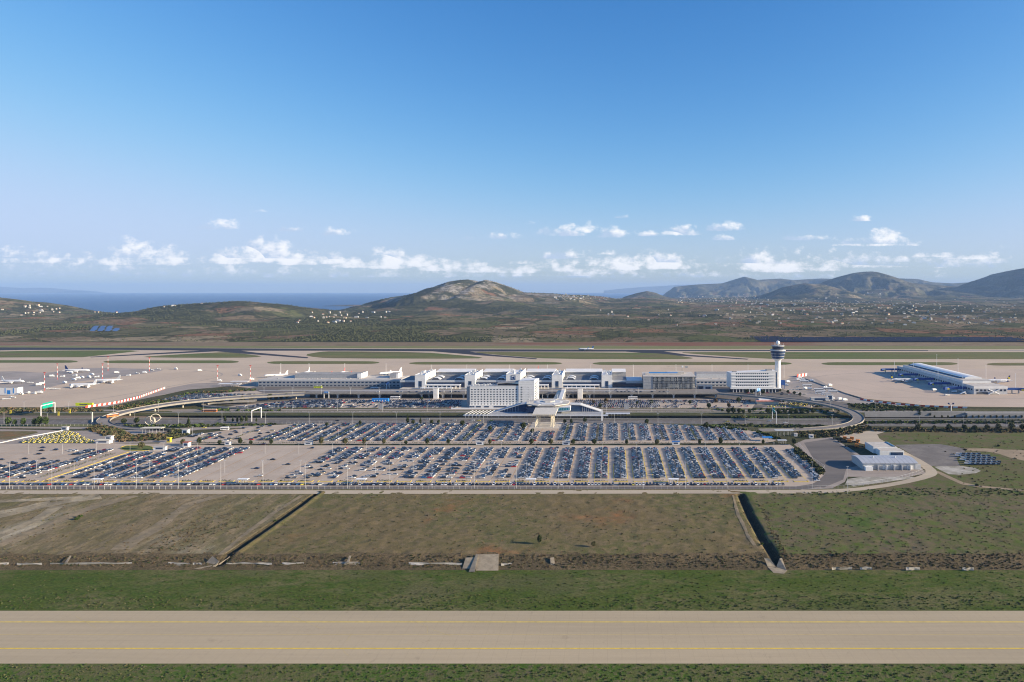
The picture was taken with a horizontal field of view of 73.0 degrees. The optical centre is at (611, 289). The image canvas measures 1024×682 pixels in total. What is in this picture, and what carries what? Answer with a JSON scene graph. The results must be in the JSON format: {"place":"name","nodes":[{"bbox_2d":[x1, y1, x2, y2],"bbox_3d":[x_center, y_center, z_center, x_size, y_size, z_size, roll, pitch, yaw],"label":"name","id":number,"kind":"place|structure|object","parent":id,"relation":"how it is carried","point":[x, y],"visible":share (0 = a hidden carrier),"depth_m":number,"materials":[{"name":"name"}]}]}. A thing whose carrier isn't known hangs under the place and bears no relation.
{"place":"outdoors","nodes":[
{"label":"outdoors","id":0,"kind":"place"},
{"bbox_2d":[0,431,37,439],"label":"field","id":1,"kind":"structure","parent":0,"point":[5,435],"depth_m":708.60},
{"bbox_2d":[0,505,66,537],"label":"dirt track","id":2,"kind":"structure","parent":0,"point":[47,512],"depth_m":445.97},
{"bbox_2d":[0,360,77,362],"bbox_3d":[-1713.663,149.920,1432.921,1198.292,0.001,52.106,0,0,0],"label":"grass island","id":3,"kind":"structure","parent":0,"point":[36,361],"depth_m":1431.69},
{"bbox_2d":[0,496,82,502],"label":"dirt track","id":4,"kind":"structure","parent":0,"point":[45,499],"depth_m":488.54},
{"bbox_2d":[0,494,101,517],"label":"dirt track","id":5,"kind":"structure","parent":0,"point":[19,510],"depth_m":475.19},
{"bbox_2d":[0,287,104,292],"bbox_3d":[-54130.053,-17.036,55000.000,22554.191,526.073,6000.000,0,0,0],"label":"island","id":6,"kind":"structure","parent":0,"point":[25,290],"depth_m":53718.34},
{"bbox_2d":[0,496,130,545],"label":"dirt track","id":7,"kind":"structure","parent":0,"point":[27,533],"depth_m":439.93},
{"bbox_2d":[0,350,134,356],"bbox_3d":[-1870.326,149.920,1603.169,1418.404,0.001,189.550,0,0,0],"label":"grass island","id":8,"kind":"structure","parent":0,"point":[71,353],"depth_m":1612.07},
{"bbox_2d":[0,368,161,395],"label":"apron stand","id":9,"kind":"object","parent":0,"point":[38,377],"visible":0.89,"depth_m":1183.74,"materials":[{"name":"concrete"}]},
{"bbox_2d":[0,387,22,394],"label":"apron shed","id":10,"kind":"structure","parent":9,"relation":"on","point":[10,390],"depth_m":977.29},
{"bbox_2d":[68,495,137,517],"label":"dirt track","id":11,"kind":"structure","parent":0,"point":[132,496],"depth_m":477.30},
{"bbox_2d":[0,424,243,426],"bbox_3d":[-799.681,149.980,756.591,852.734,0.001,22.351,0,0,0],"label":"verge","id":12,"kind":"structure","parent":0,"point":[63,425],"depth_m":755.77,"materials":[{"name":"green plant"}]},
{"bbox_2d":[0,424,266,443],"bbox_3d":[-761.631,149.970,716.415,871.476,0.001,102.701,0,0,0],"label":"car park road","id":13,"kind":"structure","parent":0,"point":[91,435],"depth_m":723.67,"materials":[{"name":"asphalt"}]},
{"bbox_2d":[8,431,95,443],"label":"taxi rank","id":14,"kind":"object","parent":13,"relation":"on","point":[20,442],"visible":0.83,"depth_m":671.29,"materials":[{"name":"metal"}]},
{"bbox_2d":[94,439,112,443],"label":"kiosk","id":15,"kind":"object","parent":13,"relation":"on","point":[103,441],"visible":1,"depth_m":666.80,"materials":[{"name":"white glass"}]},
{"bbox_2d":[0,416,268,417],"bbox_3d":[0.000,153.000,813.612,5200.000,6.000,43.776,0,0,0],"label":"railway bed","id":16,"kind":"object","parent":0,"point":[126,416],"visible":0.2,"depth_m":809.65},
{"bbox_2d":[7,412,1023,418],"bbox_3d":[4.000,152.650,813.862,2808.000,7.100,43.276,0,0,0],"label":"retaining wall","id":17,"kind":"structure","parent":16,"relation":"on","point":[488,417],"depth_m":835.00,"materials":[{"name":"concrete"}]},
{"bbox_2d":[463,394,629,420],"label":"station building","id":18,"kind":"structure","parent":16,"relation":"on","point":[523,409],"depth_m":819.36,"materials":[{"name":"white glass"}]},
{"bbox_2d":[864,411,1023,417],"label":"retaining wall","id":19,"kind":"structure","parent":16,"relation":"on","point":[993,414],"depth_m":805.19,"materials":[{"name":"concrete"}]},
{"bbox_2d":[121,446,151,449],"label":"roundabout island","id":20,"kind":"structure","parent":0,"point":[135,448],"depth_m":645.75,"materials":[{"name":"green plant"}]},
{"bbox_2d":[94,351,212,356],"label":"exit taxiway asphalt","id":21,"kind":"structure","parent":0,"point":[157,353],"depth_m":1612.17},
{"bbox_2d":[111,494,226,549],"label":"dirt track","id":22,"kind":"structure","parent":0,"point":[134,540],"depth_m":432.91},
{"bbox_2d":[104,360,238,362],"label":"grass island","id":23,"kind":"structure","parent":0,"point":[171,361],"depth_m":1431.69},
{"bbox_2d":[95,382,255,406],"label":"service road","id":24,"kind":"structure","parent":0,"point":[186,387],"depth_m":1050.12,"materials":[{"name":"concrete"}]},
{"bbox_2d":[85,387,164,407],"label":"blast fence","id":25,"kind":"object","parent":24,"relation":"on","point":[101,404],"visible":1,"depth_m":917.82,"materials":[{"name":"metal"}]},
{"bbox_2d":[146,352,260,357],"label":"grass island","id":26,"kind":"structure","parent":0,"point":[218,355],"depth_m":1562.84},
{"bbox_2d":[165,391,261,400],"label":"rental car park","id":27,"kind":"structure","parent":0,"point":[249,392],"depth_m":998.83,"materials":[{"name":"asphalt"}]},
{"bbox_2d":[218,495,303,554],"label":"dirt track","id":28,"kind":"structure","parent":0,"point":[267,517],"depth_m":434.47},
{"bbox_2d":[218,351,307,357],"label":"exit taxiway asphalt","id":29,"kind":"structure","parent":0,"point":[243,352],"depth_m":1612.17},
{"bbox_2d":[267,361,378,363],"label":"grass island","id":30,"kind":"structure","parent":0,"point":[322,362],"depth_m":1411.95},
{"bbox_2d":[0,293,664,312],"bbox_3d":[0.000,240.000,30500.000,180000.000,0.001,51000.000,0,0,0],"label":"sea","id":31,"kind":"structure","parent":0,"point":[115,302],"depth_m":19280.25,"materials":[{"name":"liquid"}]},
{"bbox_2d":[604,285,686,292],"bbox_3d":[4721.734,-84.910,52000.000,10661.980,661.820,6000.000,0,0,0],"label":"island","id":32,"kind":"structure","parent":31,"relation":"on","point":[659,289],"depth_m":50306.01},
{"bbox_2d":[307,351,481,358],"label":"grass island","id":33,"kind":"structure","parent":0,"point":[373,355],"depth_m":1562.84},
{"bbox_2d":[1,476,828,488],"bbox_3d":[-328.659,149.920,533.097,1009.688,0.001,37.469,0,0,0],"label":"road","id":34,"kind":"structure","parent":0,"point":[821,482],"depth_m":518.31,"materials":[{"name":"asphalt"}]},
{"bbox_2d":[0,386,844,477],"bbox_3d":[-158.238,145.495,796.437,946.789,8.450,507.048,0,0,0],"label":"parked cars","id":35,"kind":"object","parent":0,"point":[435,469],"visible":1,"depth_m":623.75,"materials":[{"name":"black paint"}]},
{"bbox_2d":[172,411,736,411],"bbox_3d":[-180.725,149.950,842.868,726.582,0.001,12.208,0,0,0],"label":"service road","id":36,"kind":"structure","parent":0,"point":[440,411],"depth_m":842.68,"materials":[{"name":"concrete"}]},
{"bbox_2d":[0,347,927,351],"bbox_3d":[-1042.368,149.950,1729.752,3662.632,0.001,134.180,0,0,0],"label":"runway asphalt","id":37,"kind":"structure","parent":0,"point":[264,349],"depth_m":1692.34,"materials":[{"name":"asphalt"}]},
{"bbox_2d":[159,423,776,443],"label":"car park","id":38,"kind":"structure","parent":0,"point":[276,428],"depth_m":703.68,"materials":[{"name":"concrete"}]},
{"bbox_2d":[192,441,754,443],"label":"hedge","id":39,"kind":"object","parent":38,"relation":"on","point":[485,442],"visible":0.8,"depth_m":667.92,"materials":[{"name":"green plant"}]},
{"bbox_2d":[0,430,937,493],"bbox_3d":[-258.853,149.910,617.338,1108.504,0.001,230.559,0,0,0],"label":"perimeter road","id":40,"kind":"structure","parent":0,"point":[872,436],"depth_m":507.98,"materials":[{"name":"asphalt"}]},
{"bbox_2d":[87,409,878,411],"bbox_3d":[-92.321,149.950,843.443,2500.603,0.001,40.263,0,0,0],"label":"service road","id":41,"kind":"structure","parent":0,"point":[473,409],"depth_m":856.79,"materials":[{"name":"asphalt"}]},
{"bbox_2d":[409,362,561,364],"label":"grass island","id":42,"kind":"structure","parent":0,"point":[485,363],"depth_m":1392.74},
{"bbox_2d":[435,351,536,358],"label":"exit taxiway asphalt","id":43,"kind":"structure","parent":0,"point":[468,352],"depth_m":1612.17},
{"bbox_2d":[229,398,754,407],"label":"short stay car park","id":44,"kind":"structure","parent":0,"point":[750,404],"depth_m":894.14,"materials":[{"name":"asphalt"}]},
{"bbox_2d":[451,378,538,408],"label":"hotel building","id":45,"kind":"structure","parent":44,"relation":"on","point":[500,395],"depth_m":874.00,"materials":[{"name":"white concrete"}]},
{"bbox_2d":[0,486,1023,569],"bbox_3d":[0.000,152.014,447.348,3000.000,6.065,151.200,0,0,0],"label":"field ground","id":46,"kind":"structure","parent":0,"point":[316,508],"depth_m":426.38,"materials":[{"name":"plant"}]},
{"bbox_2d":[50,562,131,563],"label":"drain channel","id":47,"kind":"object","parent":46,"relation":"on","point":[94,563],"visible":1,"depth_m":377.95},
{"bbox_2d":[195,556,229,568],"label":"drain outfall","id":48,"kind":"object","parent":46,"relation":"on","point":[212,560],"visible":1,"depth_m":379.48,"materials":[{"name":"concrete"}]},
{"bbox_2d":[409,562,461,564],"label":"drain channel","id":49,"kind":"object","parent":46,"relation":"on","point":[417,563],"visible":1,"depth_m":377.80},
{"bbox_2d":[462,554,498,571],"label":"drain outfall","id":50,"kind":"object","parent":46,"relation":"on","point":[483,562],"visible":1,"depth_m":377.44,"materials":[{"name":"concrete"}]},
{"bbox_2d":[0,495,1023,568],"bbox_3d":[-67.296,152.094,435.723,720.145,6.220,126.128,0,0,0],"label":"field scrub","id":51,"kind":"object","parent":46,"relation":"on","point":[786,555],"visible":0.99,"depth_m":386.82,"materials":[{"name":"green plant"}]},
{"bbox_2d":[764,558,786,573],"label":"drain outfall","id":52,"kind":"object","parent":46,"relation":"on","point":[780,568],"visible":1,"depth_m":375.23,"materials":[{"name":"concrete"}]},
{"bbox_2d":[0,611,1023,663],"bbox_3d":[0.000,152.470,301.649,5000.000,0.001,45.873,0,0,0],"label":"taxiway","id":53,"kind":"structure","parent":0,"point":[556,629],"depth_m":299.59,"materials":[{"name":"concrete"}]},
{"bbox_2d":[0,648,1023,648],"bbox_3d":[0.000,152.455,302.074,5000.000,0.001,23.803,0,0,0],"label":"taxiway edge lines","id":54,"kind":"object","parent":53,"relation":"on","point":[511,648],"visible":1,"depth_m":290.37,"materials":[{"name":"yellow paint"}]},
{"bbox_2d":[0,268,1023,341],"bbox_3d":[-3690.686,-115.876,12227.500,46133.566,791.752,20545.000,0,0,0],"label":"terrain","id":55,"kind":"structure","parent":0,"point":[1005,287],"depth_m":3834.55,"materials":[{"name":"plant"}]},
{"bbox_2d":[0,279,1023,341],"bbox_3d":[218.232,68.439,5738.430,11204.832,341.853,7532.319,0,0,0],"label":"woodland","id":56,"kind":"object","parent":55,"relation":"on","point":[413,328],"visible":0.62,"depth_m":2963.82,"materials":[{"name":"green plant"}]},
{"bbox_2d":[560,294,1016,323],"bbox_3d":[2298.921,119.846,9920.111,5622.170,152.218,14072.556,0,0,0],"label":"distant houses","id":57,"kind":"structure","parent":55,"relation":"on","point":[817,317],"depth_m":4928.33,"materials":[{"name":"tile"}]},
{"bbox_2d":[0,570,1023,610],"bbox_3d":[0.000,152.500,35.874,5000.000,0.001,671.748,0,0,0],"label":"grass verge","id":58,"kind":"object","parent":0,"point":[914,581],"depth_m":347.67,"materials":[{"name":"plant"}]},
{"bbox_2d":[0,664,1023,681],"bbox_3d":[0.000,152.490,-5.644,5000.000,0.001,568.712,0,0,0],"label":"grass","id":59,"kind":"structure","parent":0,"point":[306,675],"depth_m":272.21,"materials":[{"name":"plant"}]},
{"bbox_2d":[0,571,1023,681],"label":"weed tufts","id":60,"kind":"object","parent":59,"relation":"on","point":[641,676],"visible":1,"depth_m":326.89,"materials":[{"name":"green plant"}]},
{"bbox_2d":[0,348,1023,406],"bbox_3d":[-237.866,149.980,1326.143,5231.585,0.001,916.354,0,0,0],"label":"apron pavement","id":61,"kind":"structure","parent":0,"point":[261,367],"depth_m":1338.65,"materials":[{"name":"concrete"}]},
{"bbox_2d":[69,379,99,386],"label":"airliner","id":62,"kind":"object","parent":61,"relation":"on","point":[82,384],"visible":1,"depth_m":1052.48,"materials":[{"name":"metal"}]},
{"bbox_2d":[258,371,408,386],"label":"concourse building","id":63,"kind":"structure","parent":61,"relation":"on","point":[336,379],"depth_m":1060.00,"materials":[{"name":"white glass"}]},
{"bbox_2d":[7,357,1023,401],"bbox_3d":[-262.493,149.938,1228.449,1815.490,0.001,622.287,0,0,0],"label":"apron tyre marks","id":64,"kind":"object","parent":61,"relation":"on","point":[545,359],"visible":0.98,"depth_m":1039.37},
{"bbox_2d":[694,371,727,386],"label":"concourse building","id":65,"kind":"structure","parent":61,"relation":"on","point":[716,378],"depth_m":1074.74,"materials":[{"name":"white concrete"}]},
{"bbox_2d":[799,369,1023,406],"bbox_3d":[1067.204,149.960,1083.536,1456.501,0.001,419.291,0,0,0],"label":"apron stand","id":66,"kind":"object","parent":61,"relation":"on","point":[860,379],"visible":0.78,"depth_m":1050.19,"materials":[{"name":"concrete"}]},
{"bbox_2d":[943,386,966,391],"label":"jet bridge","id":67,"kind":"structure","parent":66,"relation":"on","point":[948,388],"depth_m":1000.40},
{"bbox_2d":[897,363,1007,394],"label":"satellite terminal","id":68,"kind":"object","parent":61,"relation":"on","point":[975,384],"visible":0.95,"depth_m":1046.76,"materials":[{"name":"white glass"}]},
{"bbox_2d":[0,342,1023,345],"bbox_3d":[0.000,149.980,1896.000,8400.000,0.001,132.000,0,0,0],"label":"brown verge","id":69,"kind":"structure","parent":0,"point":[508,343],"depth_m":1914.15,"materials":[{"name":"soil"}]},
{"bbox_2d":[0,419,1023,425],"bbox_3d":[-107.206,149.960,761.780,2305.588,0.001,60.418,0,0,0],"label":"highway","id":70,"kind":"structure","parent":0,"point":[228,421],"depth_m":778.65,"materials":[{"name":"asphalt"}]},
{"bbox_2d":[0,418,1019,421],"bbox_3d":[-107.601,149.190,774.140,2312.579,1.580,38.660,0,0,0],"label":"road barrier","id":71,"kind":"object","parent":70,"relation":"on","point":[538,418],"visible":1,"depth_m":790.16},
{"bbox_2d":[0,408,1023,415],"bbox_3d":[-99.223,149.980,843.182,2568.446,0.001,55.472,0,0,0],"label":"verge","id":72,"kind":"structure","parent":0,"point":[405,414],"depth_m":829.21,"materials":[{"name":"green plant"}]},
{"bbox_2d":[40,401,54,415],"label":"sign gantry","id":73,"kind":"object","parent":72,"relation":"on","point":[46,404],"visible":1,"depth_m":822.28,"materials":[{"name":"metal"}]},
{"bbox_2d":[0,346,1023,348],"bbox_3d":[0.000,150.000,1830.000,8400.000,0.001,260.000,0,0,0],"label":"grass verge","id":74,"kind":"object","parent":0,"point":[732,347],"depth_m":1781.23,"materials":[{"name":"plant"}]},
{"bbox_2d":[0,419,1023,485],"bbox_3d":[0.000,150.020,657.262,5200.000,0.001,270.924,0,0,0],"label":"ground","id":75,"kind":"structure","parent":0,"point":[788,436],"depth_m":689.79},
{"bbox_2d":[96,392,304,430],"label":"access ramp","id":76,"kind":"structure","parent":75,"relation":"on","point":[104,419],"depth_m":860.80,"materials":[{"name":"concrete"}]},
{"bbox_2d":[0,444,822,485],"bbox_3d":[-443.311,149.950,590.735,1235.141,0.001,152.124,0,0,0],"label":"car park","id":77,"kind":"structure","parent":75,"relation":"on","point":[278,453],"depth_m":586.74,"materials":[{"name":"asphalt"}]},
{"bbox_2d":[0,426,751,478],"bbox_3d":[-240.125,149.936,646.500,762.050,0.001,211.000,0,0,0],"label":"aisle lines","id":78,"kind":"object","parent":77,"relation":"on","point":[357,452],"visible":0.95,"depth_m":611.21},
{"bbox_2d":[0,479,805,479],"bbox_3d":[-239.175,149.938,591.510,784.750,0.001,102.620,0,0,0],"label":"bay lines","id":79,"kind":"object","parent":77,"relation":"on","point":[411,479],"visible":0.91,"depth_m":540.25,"materials":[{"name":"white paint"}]},
{"bbox_2d":[594,450,805,478],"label":"aisle lines","id":80,"kind":"object","parent":77,"relation":"on","point":[682,467],"visible":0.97,"depth_m":573.50,"materials":[{"name":"white paint"}]},
{"bbox_2d":[0,471,922,488],"bbox_3d":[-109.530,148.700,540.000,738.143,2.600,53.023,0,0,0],"label":"perimeter fence","id":81,"kind":"object","parent":75,"relation":"on","point":[465,486],"visible":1,"depth_m":513.66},
{"bbox_2d":[0,388,1023,474],"bbox_3d":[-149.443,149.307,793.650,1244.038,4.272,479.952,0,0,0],"label":"undergrowth","id":82,"kind":"object","parent":75,"relation":"on","point":[121,434],"visible":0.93,"depth_m":751.99,"materials":[{"name":"green plant"}]},
{"bbox_2d":[529,408,562,428],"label":"entrance gate","id":83,"kind":"structure","parent":75,"relation":"on","point":[551,412],"depth_m":752.81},
{"bbox_2d":[649,423,843,428],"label":"verge","id":84,"kind":"structure","parent":75,"relation":"on","point":[740,426],"depth_m":750.23,"materials":[{"name":"green plant"}]},
{"bbox_2d":[718,392,863,431],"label":"access ramp","id":85,"kind":"structure","parent":75,"relation":"on","point":[857,418],"depth_m":819.36,"materials":[{"name":"concrete"}]},
{"bbox_2d":[865,442,903,454],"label":"depot building","id":86,"kind":"structure","parent":75,"relation":"on","point":[882,448],"depth_m":627.00,"materials":[{"name":"white metal"}]},
{"bbox_2d":[832,425,1018,427],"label":"road barrier","id":87,"kind":"object","parent":75,"relation":"on","point":[924,426],"visible":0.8,"depth_m":749.70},
{"bbox_2d":[0,387,1023,408],"bbox_3d":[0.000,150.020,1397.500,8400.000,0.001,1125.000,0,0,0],"label":"ground","id":88,"kind":"structure","parent":0,"point":[189,405],"depth_m":894.62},
{"bbox_2d":[201,399,280,409],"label":"loop ramp","id":89,"kind":"structure","parent":88,"relation":"on","point":[216,402],"depth_m":878.93,"materials":[{"name":"asphalt"}]},
{"bbox_2d":[860,398,966,407],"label":"blast fence","id":90,"kind":"object","parent":88,"relation":"on","point":[913,404],"visible":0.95,"depth_m":883.69,"materials":[{"name":"metal"}]},
{"bbox_2d":[0,0,1023,292],"label":"sky","id":91,"kind":"structure","parent":0,"point":[147,146],"materials":[{"name":"blue"}]},
{"bbox_2d":[189,386,847,407],"bbox_3d":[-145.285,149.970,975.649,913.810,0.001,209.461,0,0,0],"label":"forecourt","id":92,"kind":"structure","parent":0,"point":[718,389],"depth_m":952.56,"materials":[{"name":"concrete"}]},
{"bbox_2d":[280,388,399,389],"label":"slip road","id":93,"kind":"structure","parent":92,"relation":"on","point":[333,388],"depth_m":1032.64,"materials":[{"name":"asphalt"}]},
{"bbox_2d":[259,387,719,397],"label":"departures viaduct","id":94,"kind":"object","parent":92,"relation":"on","point":[547,392],"visible":0.79,"depth_m":960.00,"materials":[{"name":"concrete"}]},
{"bbox_2d":[400,368,642,388],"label":"terminal building","id":95,"kind":"structure","parent":92,"relation":"on","point":[548,378],"depth_m":1011.88,"materials":[{"name":"white glass"}]},
{"bbox_2d":[642,371,695,388],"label":"scaffolded building","id":96,"kind":"structure","parent":92,"relation":"on","point":[670,380],"depth_m":987.60,"materials":[{"name":"metal"}]},
{"bbox_2d":[755,398,780,403],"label":"restaurant building","id":97,"kind":"structure","parent":92,"relation":"on","point":[763,401],"depth_m":895.28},
{"bbox_2d":[763,402,814,407],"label":"taxi lot","id":98,"kind":"structure","parent":92,"relation":"on","point":[788,406],"depth_m":878.82,"materials":[{"name":"asphalt"}]},
{"bbox_2d":[477,352,691,358],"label":"grass island","id":99,"kind":"structure","parent":0,"point":[578,355],"depth_m":1562.84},
{"bbox_2d":[624,351,746,359],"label":"exit taxiway asphalt","id":100,"kind":"structure","parent":0,"point":[664,352],"depth_m":1599.68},
{"bbox_2d":[592,362,791,364],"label":"grass island","id":101,"kind":"structure","parent":0,"point":[688,363],"depth_m":1392.74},
{"bbox_2d":[732,495,755,545],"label":"dirt track","id":102,"kind":"structure","parent":0,"point":[743,524],"depth_m":440.00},
{"bbox_2d":[727,369,779,391],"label":"office building","id":103,"kind":"structure","parent":0,"point":[765,380],"depth_m":1004.00,"materials":[{"name":"white concrete"}]},
{"bbox_2d":[770,341,785,388],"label":"control tower","id":104,"kind":"structure","parent":0,"point":[777,351],"depth_m":1026.79,"materials":[{"name":"white concrete"}]},
{"bbox_2d":[804,438,856,486],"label":"depot apron","id":105,"kind":"object","parent":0,"point":[832,457],"visible":0.94,"depth_m":611.18,"materials":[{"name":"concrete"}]},
{"bbox_2d":[781,375,909,405],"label":"bus yard","id":106,"kind":"structure","parent":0,"point":[793,383],"depth_m":1008.67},
{"bbox_2d":[683,352,1023,358],"bbox_3d":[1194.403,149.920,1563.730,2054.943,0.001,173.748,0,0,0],"label":"grass island","id":107,"kind":"structure","parent":0,"point":[901,355],"depth_m":1562.84,"materials":[{"name":"plant"}]},
{"bbox_2d":[794,437,924,489],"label":"depot yard","id":108,"kind":"structure","parent":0,"point":[856,471],"depth_m":560.98,"materials":[{"name":"concrete"}]},
{"bbox_2d":[845,477,913,485],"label":"chalk patch","id":109,"kind":"object","parent":108,"relation":"on","point":[859,480],"visible":0.94,"depth_m":540.33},
{"bbox_2d":[851,455,920,470],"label":"arched shed","id":110,"kind":"structure","parent":108,"relation":"on","point":[882,462],"depth_m":571.06,"materials":[{"name":"metal"}]},
{"bbox_2d":[822,362,957,364],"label":"grass island","id":111,"kind":"structure","parent":0,"point":[884,363],"depth_m":1392.74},
{"bbox_2d":[896,444,966,465],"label":"gravel lot","id":112,"kind":"structure","parent":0,"point":[933,454],"depth_m":630.07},
{"bbox_2d":[845,432,1023,488],"bbox_3d":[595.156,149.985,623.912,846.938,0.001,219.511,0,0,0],"label":"field","id":113,"kind":"structure","parent":0,"point":[989,440],"depth_m":607.77,"materials":[{"name":"plant"}]},
{"bbox_2d":[773,433,1023,495],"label":"dry field scrub","id":114,"kind":"object","parent":113,"relation":"on","point":[1020,493],"visible":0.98,"depth_m":508.59,"materials":[{"name":"green plant"}]},
{"bbox_2d":[935,466,979,474],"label":"chalk patch","id":115,"kind":"object","parent":113,"relation":"on","point":[957,470],"visible":1,"depth_m":570.43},
{"bbox_2d":[928,350,1023,350],"bbox_3d":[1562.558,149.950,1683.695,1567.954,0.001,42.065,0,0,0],"label":"runway asphalt","id":116,"kind":"structure","parent":0,"point":[975,350],"depth_m":1692.34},
{"bbox_2d":[937,471,1023,490],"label":"dirt track","id":117,"kind":"structure","parent":0,"point":[952,478],"depth_m":527.73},
{"bbox_2d":[966,448,1023,460],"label":"dirt track","id":118,"kind":"structure","parent":0,"point":[1011,454],"depth_m":633.97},
{"bbox_2d":[987,363,1023,365],"bbox_3d":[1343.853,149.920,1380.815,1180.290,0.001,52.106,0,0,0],"label":"grass island","id":119,"kind":"structure","parent":0,"point":[1010,364],"depth_m":1374.04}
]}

